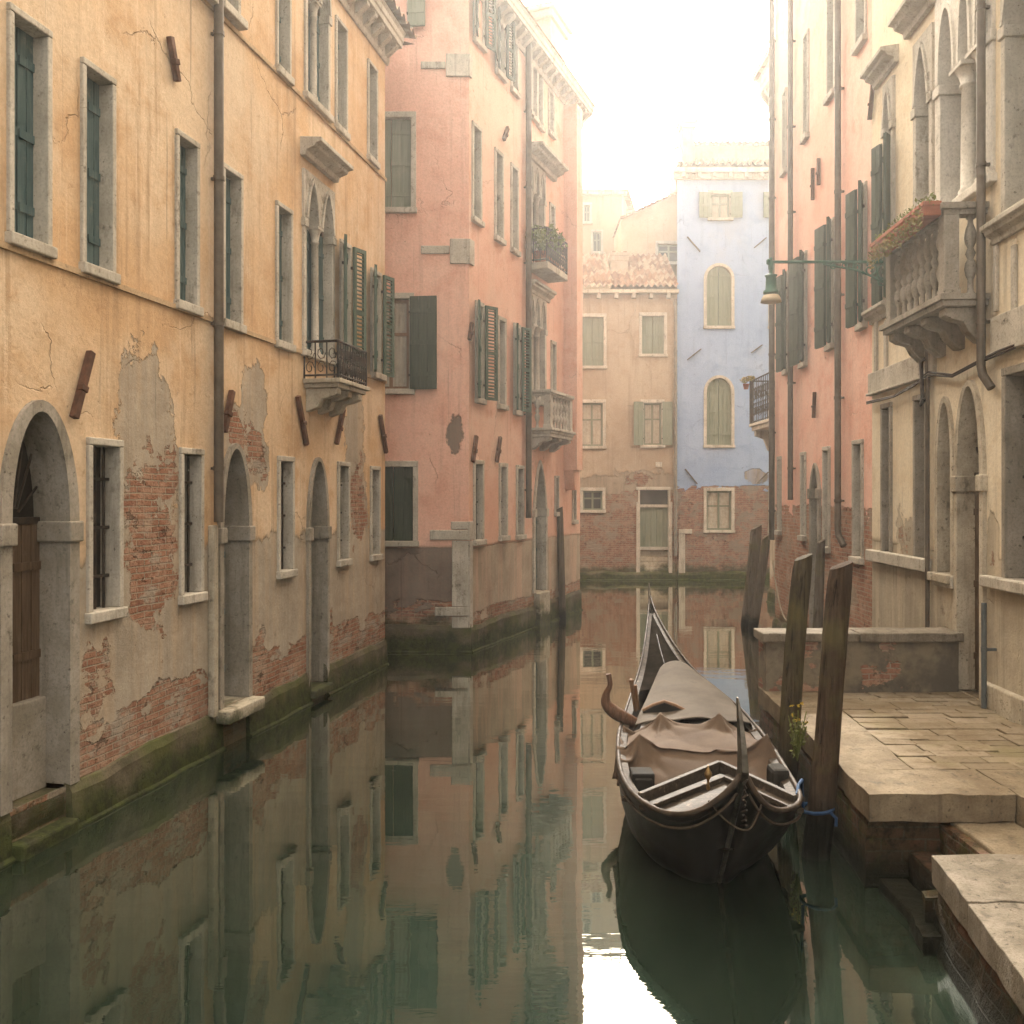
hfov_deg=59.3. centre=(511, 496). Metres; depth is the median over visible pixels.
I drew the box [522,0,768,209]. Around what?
sky
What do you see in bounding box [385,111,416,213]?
window
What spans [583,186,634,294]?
hazy house
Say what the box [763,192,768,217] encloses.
window
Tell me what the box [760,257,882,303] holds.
street lamp
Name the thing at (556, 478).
window
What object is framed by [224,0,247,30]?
window
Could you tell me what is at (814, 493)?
doorway
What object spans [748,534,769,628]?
mooring post
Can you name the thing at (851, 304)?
window
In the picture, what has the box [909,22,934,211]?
arched window
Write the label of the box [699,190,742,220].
window
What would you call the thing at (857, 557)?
window
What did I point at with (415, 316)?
window
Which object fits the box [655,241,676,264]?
window
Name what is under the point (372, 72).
window
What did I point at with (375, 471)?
window
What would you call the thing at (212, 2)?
window
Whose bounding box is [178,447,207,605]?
window
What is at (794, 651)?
mooring post
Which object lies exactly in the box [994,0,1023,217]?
arched window
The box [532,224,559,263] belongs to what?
potted shrub
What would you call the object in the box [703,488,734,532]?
window
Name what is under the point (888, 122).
arched window
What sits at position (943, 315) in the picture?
cream palace
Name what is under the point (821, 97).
pink building
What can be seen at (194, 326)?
ochre building
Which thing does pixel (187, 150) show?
window
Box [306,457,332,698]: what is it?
doorway
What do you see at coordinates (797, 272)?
window
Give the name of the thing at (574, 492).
window
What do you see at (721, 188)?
blue house
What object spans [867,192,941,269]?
planter
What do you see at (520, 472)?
window
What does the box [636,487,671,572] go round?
doorway
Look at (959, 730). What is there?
pavement
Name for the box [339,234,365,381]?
window
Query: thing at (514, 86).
window
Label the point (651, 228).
gable house
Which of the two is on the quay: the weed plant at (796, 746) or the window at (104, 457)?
the weed plant at (796, 746)
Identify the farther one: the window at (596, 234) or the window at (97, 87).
the window at (596, 234)
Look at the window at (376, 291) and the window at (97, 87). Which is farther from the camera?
the window at (376, 291)
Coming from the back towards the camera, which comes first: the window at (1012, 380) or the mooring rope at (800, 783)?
the window at (1012, 380)
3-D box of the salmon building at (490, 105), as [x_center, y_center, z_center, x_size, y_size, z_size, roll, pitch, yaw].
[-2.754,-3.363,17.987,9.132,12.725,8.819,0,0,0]
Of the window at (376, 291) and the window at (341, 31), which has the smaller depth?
the window at (341, 31)
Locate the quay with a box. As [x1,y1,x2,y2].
[758,709,949,888]
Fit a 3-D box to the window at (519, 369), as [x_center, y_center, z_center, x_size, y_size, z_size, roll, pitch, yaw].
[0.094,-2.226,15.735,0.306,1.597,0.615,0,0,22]
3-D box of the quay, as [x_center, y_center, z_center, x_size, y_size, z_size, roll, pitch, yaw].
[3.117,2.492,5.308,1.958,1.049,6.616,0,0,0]
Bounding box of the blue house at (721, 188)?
[669,118,769,579]
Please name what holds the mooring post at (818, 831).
in the water
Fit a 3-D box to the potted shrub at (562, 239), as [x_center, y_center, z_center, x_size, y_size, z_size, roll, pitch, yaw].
[0.740,-4.592,16.886,0.615,0.758,0.685,0,0,0]
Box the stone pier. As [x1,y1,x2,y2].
[909,853,1023,1023]
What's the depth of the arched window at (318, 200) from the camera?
10.72 m
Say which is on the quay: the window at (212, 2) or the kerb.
the kerb
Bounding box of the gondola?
[601,583,804,883]
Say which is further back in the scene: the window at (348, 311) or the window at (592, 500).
the window at (592, 500)
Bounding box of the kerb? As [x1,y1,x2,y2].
[757,685,1023,827]
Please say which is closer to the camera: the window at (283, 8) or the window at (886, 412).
the window at (283, 8)
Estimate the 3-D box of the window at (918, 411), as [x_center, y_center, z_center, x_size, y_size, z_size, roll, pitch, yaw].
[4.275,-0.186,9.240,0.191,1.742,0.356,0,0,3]
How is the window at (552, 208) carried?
in the salmon building at (490, 105)
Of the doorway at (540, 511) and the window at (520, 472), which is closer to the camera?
the window at (520, 472)
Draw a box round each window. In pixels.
[5,2,57,259]
[78,56,120,284]
[85,437,127,624]
[174,128,203,316]
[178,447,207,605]
[207,0,218,6]
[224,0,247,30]
[224,162,246,333]
[274,200,295,352]
[275,0,294,85]
[276,455,297,578]
[301,168,336,366]
[303,0,334,122]
[334,14,350,140]
[336,461,352,566]
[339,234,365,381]
[366,58,380,169]
[369,466,382,561]
[370,264,394,380]
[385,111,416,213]
[385,293,436,394]
[385,461,418,546]
[407,0,424,27]
[471,120,484,227]
[473,0,495,53]
[473,460,486,545]
[475,299,497,404]
[494,146,506,245]
[495,6,514,83]
[497,315,508,410]
[498,463,510,540]
[510,38,520,99]
[510,162,520,256]
[513,322,531,415]
[515,465,526,539]
[525,57,534,115]
[525,161,546,253]
[532,67,539,124]
[532,293,547,405]
[536,72,545,133]
[548,87,556,139]
[549,202,555,228]
[550,340,556,390]
[554,476,559,515]
[572,490,578,523]
[580,488,605,512]
[583,202,592,224]
[583,313,606,368]
[583,400,606,448]
[590,229,603,254]
[634,400,671,447]
[639,312,667,356]
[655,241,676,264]
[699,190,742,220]
[703,263,734,328]
[703,375,734,447]
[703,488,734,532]
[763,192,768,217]
[768,488,768,532]
[774,456,781,534]
[775,269,787,375]
[779,87,786,177]
[789,250,807,368]
[797,452,806,540]
[799,28,809,144]
[814,216,833,351]
[822,446,830,552]
[823,0,833,105]
[845,180,867,331]
[848,439,863,564]
[851,0,867,55]
[871,75,895,311]
[880,402,892,551]
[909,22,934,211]
[912,394,924,557]
[927,396,954,588]
[932,0,996,201]
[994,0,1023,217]
[1001,362,1023,580]
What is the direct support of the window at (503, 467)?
in the salmon building at (490, 105)
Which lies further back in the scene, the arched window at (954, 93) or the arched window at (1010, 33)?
the arched window at (954, 93)
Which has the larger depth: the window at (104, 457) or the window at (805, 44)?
the window at (805, 44)
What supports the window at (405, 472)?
in the salmon building at (490, 105)
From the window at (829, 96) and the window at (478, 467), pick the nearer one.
the window at (829, 96)
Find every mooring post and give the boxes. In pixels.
[556,507,565,618]
[741,524,761,625]
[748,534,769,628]
[778,553,812,781]
[801,561,852,861]
[812,539,824,627]
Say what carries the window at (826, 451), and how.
in the pink building at (821, 97)
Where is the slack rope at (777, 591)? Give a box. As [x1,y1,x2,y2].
[771,560,786,620]
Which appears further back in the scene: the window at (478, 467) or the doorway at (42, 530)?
the window at (478, 467)
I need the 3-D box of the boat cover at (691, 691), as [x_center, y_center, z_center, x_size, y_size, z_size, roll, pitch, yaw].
[1.492,1.799,8.275,1.019,0.254,1.852,0,0,0]
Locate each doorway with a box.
[0,400,83,860]
[216,443,264,724]
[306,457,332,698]
[532,460,549,627]
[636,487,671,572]
[807,463,821,627]
[950,380,987,700]
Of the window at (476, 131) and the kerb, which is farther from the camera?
the window at (476, 131)
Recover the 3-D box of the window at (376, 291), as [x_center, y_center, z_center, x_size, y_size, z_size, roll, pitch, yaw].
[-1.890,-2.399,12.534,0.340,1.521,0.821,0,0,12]
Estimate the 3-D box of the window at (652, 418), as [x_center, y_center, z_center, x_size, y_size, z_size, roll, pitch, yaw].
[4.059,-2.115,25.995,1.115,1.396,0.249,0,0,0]
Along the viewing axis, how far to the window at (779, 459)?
15.14 m
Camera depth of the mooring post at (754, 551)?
16.77 m
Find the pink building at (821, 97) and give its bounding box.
[768,0,874,627]
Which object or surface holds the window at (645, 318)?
in the beige house at (629, 422)
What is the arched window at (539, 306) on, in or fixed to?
in the salmon building at (490, 105)
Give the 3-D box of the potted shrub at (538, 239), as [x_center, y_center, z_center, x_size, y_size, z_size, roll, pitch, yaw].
[0.507,-4.590,16.250,0.729,0.752,0.758,0,0,0]
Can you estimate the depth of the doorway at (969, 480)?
8.34 m
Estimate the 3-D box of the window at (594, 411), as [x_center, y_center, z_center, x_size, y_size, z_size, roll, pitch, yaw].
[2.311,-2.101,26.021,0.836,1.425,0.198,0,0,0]
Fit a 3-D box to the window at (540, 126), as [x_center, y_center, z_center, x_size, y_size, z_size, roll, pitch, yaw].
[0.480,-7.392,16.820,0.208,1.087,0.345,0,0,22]
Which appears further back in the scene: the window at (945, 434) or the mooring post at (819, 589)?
the mooring post at (819, 589)
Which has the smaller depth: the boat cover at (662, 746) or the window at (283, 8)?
the boat cover at (662, 746)
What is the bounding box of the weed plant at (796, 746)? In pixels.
[788,702,808,760]
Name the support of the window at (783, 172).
in the pink building at (821, 97)
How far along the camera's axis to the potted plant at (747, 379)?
20.23 m
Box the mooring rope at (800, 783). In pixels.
[795,778,837,826]
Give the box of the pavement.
[842,690,1023,770]
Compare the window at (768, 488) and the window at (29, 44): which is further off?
the window at (768, 488)
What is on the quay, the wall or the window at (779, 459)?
the wall
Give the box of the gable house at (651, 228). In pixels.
[612,191,676,570]
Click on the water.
(424, 838)
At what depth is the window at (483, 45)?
14.35 m
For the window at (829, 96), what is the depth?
12.44 m
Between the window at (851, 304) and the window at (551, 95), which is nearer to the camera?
the window at (851, 304)
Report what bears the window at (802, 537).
in the pink building at (821, 97)
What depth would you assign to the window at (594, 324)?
26.07 m
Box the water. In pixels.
[0,580,978,1023]
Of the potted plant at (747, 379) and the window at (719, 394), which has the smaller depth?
the potted plant at (747, 379)
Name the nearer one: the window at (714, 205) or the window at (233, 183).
the window at (233, 183)
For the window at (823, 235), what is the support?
in the pink building at (821, 97)
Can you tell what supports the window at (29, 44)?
in the ochre building at (194, 326)
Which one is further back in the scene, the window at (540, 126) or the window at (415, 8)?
the window at (540, 126)
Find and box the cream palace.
[860,0,1023,725]
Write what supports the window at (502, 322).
in the salmon building at (490, 105)
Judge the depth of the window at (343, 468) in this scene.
11.56 m
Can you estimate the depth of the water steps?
5.30 m
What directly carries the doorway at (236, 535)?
in the ochre building at (194, 326)
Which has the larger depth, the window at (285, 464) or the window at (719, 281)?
the window at (719, 281)
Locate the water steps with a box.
[879,821,1023,922]
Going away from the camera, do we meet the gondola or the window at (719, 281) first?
the gondola
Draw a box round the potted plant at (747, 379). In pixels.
[739,375,755,389]
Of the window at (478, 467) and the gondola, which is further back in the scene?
the window at (478, 467)
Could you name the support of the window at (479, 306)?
in the salmon building at (490, 105)
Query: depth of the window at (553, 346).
17.58 m
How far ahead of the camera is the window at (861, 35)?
11.23 m
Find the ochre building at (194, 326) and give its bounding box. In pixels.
[0,0,416,868]
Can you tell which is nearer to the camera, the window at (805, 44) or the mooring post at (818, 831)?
the mooring post at (818, 831)
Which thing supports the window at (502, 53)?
in the salmon building at (490, 105)
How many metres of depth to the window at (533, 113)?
16.31 m
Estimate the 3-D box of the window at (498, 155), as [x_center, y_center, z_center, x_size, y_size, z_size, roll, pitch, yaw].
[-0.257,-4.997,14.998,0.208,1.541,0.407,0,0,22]
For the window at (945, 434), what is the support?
in the cream palace
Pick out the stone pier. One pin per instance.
(966, 927)
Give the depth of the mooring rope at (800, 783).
5.92 m
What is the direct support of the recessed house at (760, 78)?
on the water
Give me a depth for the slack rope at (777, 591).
15.02 m
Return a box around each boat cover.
[612,712,782,785]
[633,661,752,730]
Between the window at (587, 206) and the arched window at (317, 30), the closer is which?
the arched window at (317, 30)
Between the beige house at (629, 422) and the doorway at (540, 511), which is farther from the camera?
the beige house at (629, 422)
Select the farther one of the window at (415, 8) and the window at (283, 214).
the window at (415, 8)
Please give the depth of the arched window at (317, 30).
10.86 m
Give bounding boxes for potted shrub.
[525,225,558,261]
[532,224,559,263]
[537,232,567,266]
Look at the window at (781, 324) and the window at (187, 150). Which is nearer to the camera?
the window at (187, 150)
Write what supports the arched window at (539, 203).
in the salmon building at (490, 105)
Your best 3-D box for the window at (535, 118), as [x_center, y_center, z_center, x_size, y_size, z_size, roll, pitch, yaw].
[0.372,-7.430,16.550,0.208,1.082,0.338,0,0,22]
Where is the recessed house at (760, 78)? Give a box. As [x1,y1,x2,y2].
[749,47,774,604]
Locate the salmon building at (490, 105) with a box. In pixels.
[385,0,596,652]
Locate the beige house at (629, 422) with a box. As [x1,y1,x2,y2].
[580,251,678,579]
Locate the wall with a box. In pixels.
[753,627,963,712]
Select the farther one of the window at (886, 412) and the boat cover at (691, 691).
the window at (886, 412)
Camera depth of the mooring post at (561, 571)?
17.69 m
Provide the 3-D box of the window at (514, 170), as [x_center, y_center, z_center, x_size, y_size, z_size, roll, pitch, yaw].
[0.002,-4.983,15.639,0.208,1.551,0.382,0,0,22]

